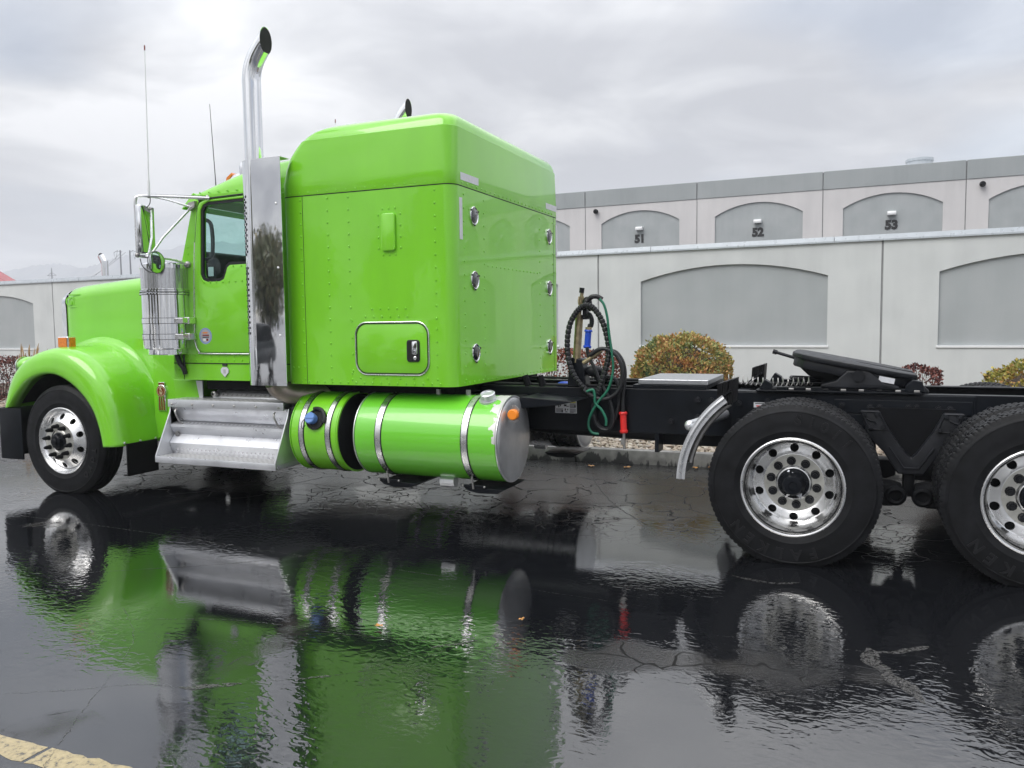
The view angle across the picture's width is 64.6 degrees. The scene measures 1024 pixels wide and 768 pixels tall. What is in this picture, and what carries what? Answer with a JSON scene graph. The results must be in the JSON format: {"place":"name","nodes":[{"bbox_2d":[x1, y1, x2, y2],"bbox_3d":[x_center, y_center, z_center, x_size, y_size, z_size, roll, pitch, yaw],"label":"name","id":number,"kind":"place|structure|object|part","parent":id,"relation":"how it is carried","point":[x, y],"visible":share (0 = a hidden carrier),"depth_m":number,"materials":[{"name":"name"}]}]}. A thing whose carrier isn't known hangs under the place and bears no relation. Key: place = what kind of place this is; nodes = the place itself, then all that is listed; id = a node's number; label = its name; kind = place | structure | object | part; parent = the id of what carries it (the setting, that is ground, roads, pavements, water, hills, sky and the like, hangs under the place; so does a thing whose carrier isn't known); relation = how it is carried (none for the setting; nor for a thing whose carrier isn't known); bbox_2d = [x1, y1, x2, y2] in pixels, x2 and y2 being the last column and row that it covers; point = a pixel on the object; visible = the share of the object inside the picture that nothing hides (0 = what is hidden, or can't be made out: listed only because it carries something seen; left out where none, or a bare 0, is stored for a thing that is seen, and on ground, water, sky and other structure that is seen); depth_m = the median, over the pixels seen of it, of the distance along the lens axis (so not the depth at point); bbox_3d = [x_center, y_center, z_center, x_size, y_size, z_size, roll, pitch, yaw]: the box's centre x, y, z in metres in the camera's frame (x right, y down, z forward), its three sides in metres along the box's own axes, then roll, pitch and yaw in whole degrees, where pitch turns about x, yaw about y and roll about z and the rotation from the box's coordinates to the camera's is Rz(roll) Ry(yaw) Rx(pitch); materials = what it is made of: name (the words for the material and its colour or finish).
{"place":"outdoors","nodes":[
{"label":"outdoors","id":0,"kind":"place"},
{"bbox_2d":[2,241,244,279],"bbox_3d":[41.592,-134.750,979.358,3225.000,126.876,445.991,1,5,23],"label":"mountains","id":1,"kind":"structure","parent":0,"point":[40,271],"depth_m":1195.02,"materials":[{"name":"grey"}]},
{"bbox_2d":[0,383,885,455],"bbox_3d":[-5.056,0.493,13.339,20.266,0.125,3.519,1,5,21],"label":"gravel","id":2,"kind":"structure","parent":0,"point":[610,442],"depth_m":9.32,"materials":[{"name":"grey gravel"}]},
{"bbox_2d":[0,355,31,400],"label":"barberry hedge","id":3,"kind":"object","parent":2,"relation":"on","point":[6,363],"visible":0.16,"depth_m":16.62,"materials":[{"name":"red plant"}]},
{"bbox_2d":[7,343,47,369],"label":"ornamental grass","id":4,"kind":"object","parent":2,"relation":"on","point":[22,351],"depth_m":15.73,"materials":[{"name":"plant"}]},
{"bbox_2d":[538,347,619,377],"bbox_3d":[0.737,0.026,12.360,1.794,1.216,0.939,1,5,23],"label":"barberry hedge","id":5,"kind":"object","parent":2,"relation":"on","point":[599,359],"visible":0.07,"depth_m":12.04,"materials":[{"name":"red plant"}]},
{"bbox_2d":[628,329,733,380],"bbox_3d":[2.352,-0.034,11.358,1.567,1.489,1.541,1,5,23],"label":"rounded shrub","id":6,"kind":"object","parent":2,"relation":"on","point":[673,353],"visible":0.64,"depth_m":10.96,"materials":[{"name":"green plant"}]},
{"bbox_2d":[902,362,944,385],"bbox_3d":[5.014,0.225,10.406,0.937,1.008,0.852,1,5,23],"label":"barberry hedge","id":7,"kind":"object","parent":2,"relation":"on","point":[935,372],"visible":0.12,"depth_m":10.09,"materials":[{"name":"red plant"}]},
{"bbox_2d":[973,357,1023,386],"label":"rounded shrub","id":8,"kind":"object","parent":2,"relation":"on","point":[1015,379],"visible":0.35,"depth_m":9.67,"materials":[{"name":"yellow plant"}]},
{"bbox_2d":[0,435,1023,767],"bbox_3d":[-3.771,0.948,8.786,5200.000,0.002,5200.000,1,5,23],"label":"asphalt lot","id":9,"kind":"structure","parent":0,"point":[168,615],"depth_m":4.09,"materials":[{"name":"black asphalt"}]},
{"bbox_2d":[0,271,14,280],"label":"red canopy","id":10,"kind":"object","parent":9,"relation":"on","point":[4,277],"visible":0.04,"depth_m":29.49,"materials":[{"name":"metal"}]},
{"bbox_2d":[98,253,108,275],"bbox_3d":[-14.132,-2.998,28.090,0.359,3.075,0.250,1,5,23],"label":"exhaust stack","id":11,"kind":"object","parent":9,"relation":"on","point":[104,264],"visible":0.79,"depth_m":27.91,"materials":[{"name":"silver metal"}]},
{"bbox_2d":[114,250,121,274],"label":"utility pole","id":12,"kind":"object","parent":9,"relation":"on","point":[120,262],"visible":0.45,"depth_m":211.09,"materials":[{"name":"metal"}]},
{"bbox_2d":[129,250,135,273],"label":"utility pole","id":13,"kind":"object","parent":9,"relation":"on","point":[130,260],"visible":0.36,"depth_m":211.64,"materials":[{"name":"metal"}]},
{"bbox_2d":[0,227,1023,385],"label":"boundary wall","id":14,"kind":"structure","parent":9,"relation":"on","point":[950,303],"depth_m":13.02,"materials":[{"name":"grey paint"}]},
{"bbox_2d":[0,27,1023,587],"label":"semi truck","id":15,"kind":"object","parent":9,"relation":"on","point":[380,297],"visible":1,"depth_m":6.35,"materials":[{"name":"green metal"}]},
{"bbox_3d":[-2.410,-0.940,6.974,0.853,1.333,0.038,1,5,23],"label":"door","id":16,"kind":"part","parent":15,"relation":"part of","materials":[{"name":"green paint"}]},
{"bbox_2d":[527,445,901,477],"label":"kerb","id":17,"kind":"structure","parent":9,"relation":"on","point":[638,456],"depth_m":8.93,"materials":[{"name":"concrete"}]},
{"bbox_2d":[0,0,1023,271],"label":"sky","id":18,"kind":"structure","parent":0,"point":[610,94],"materials":[{"name":"grey"}]},
{"bbox_2d":[556,155,1023,251],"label":"warehouse","id":19,"kind":"structure","parent":0,"point":[920,194],"depth_m":35.60,"materials":[{"name":"paint"}]}
]}

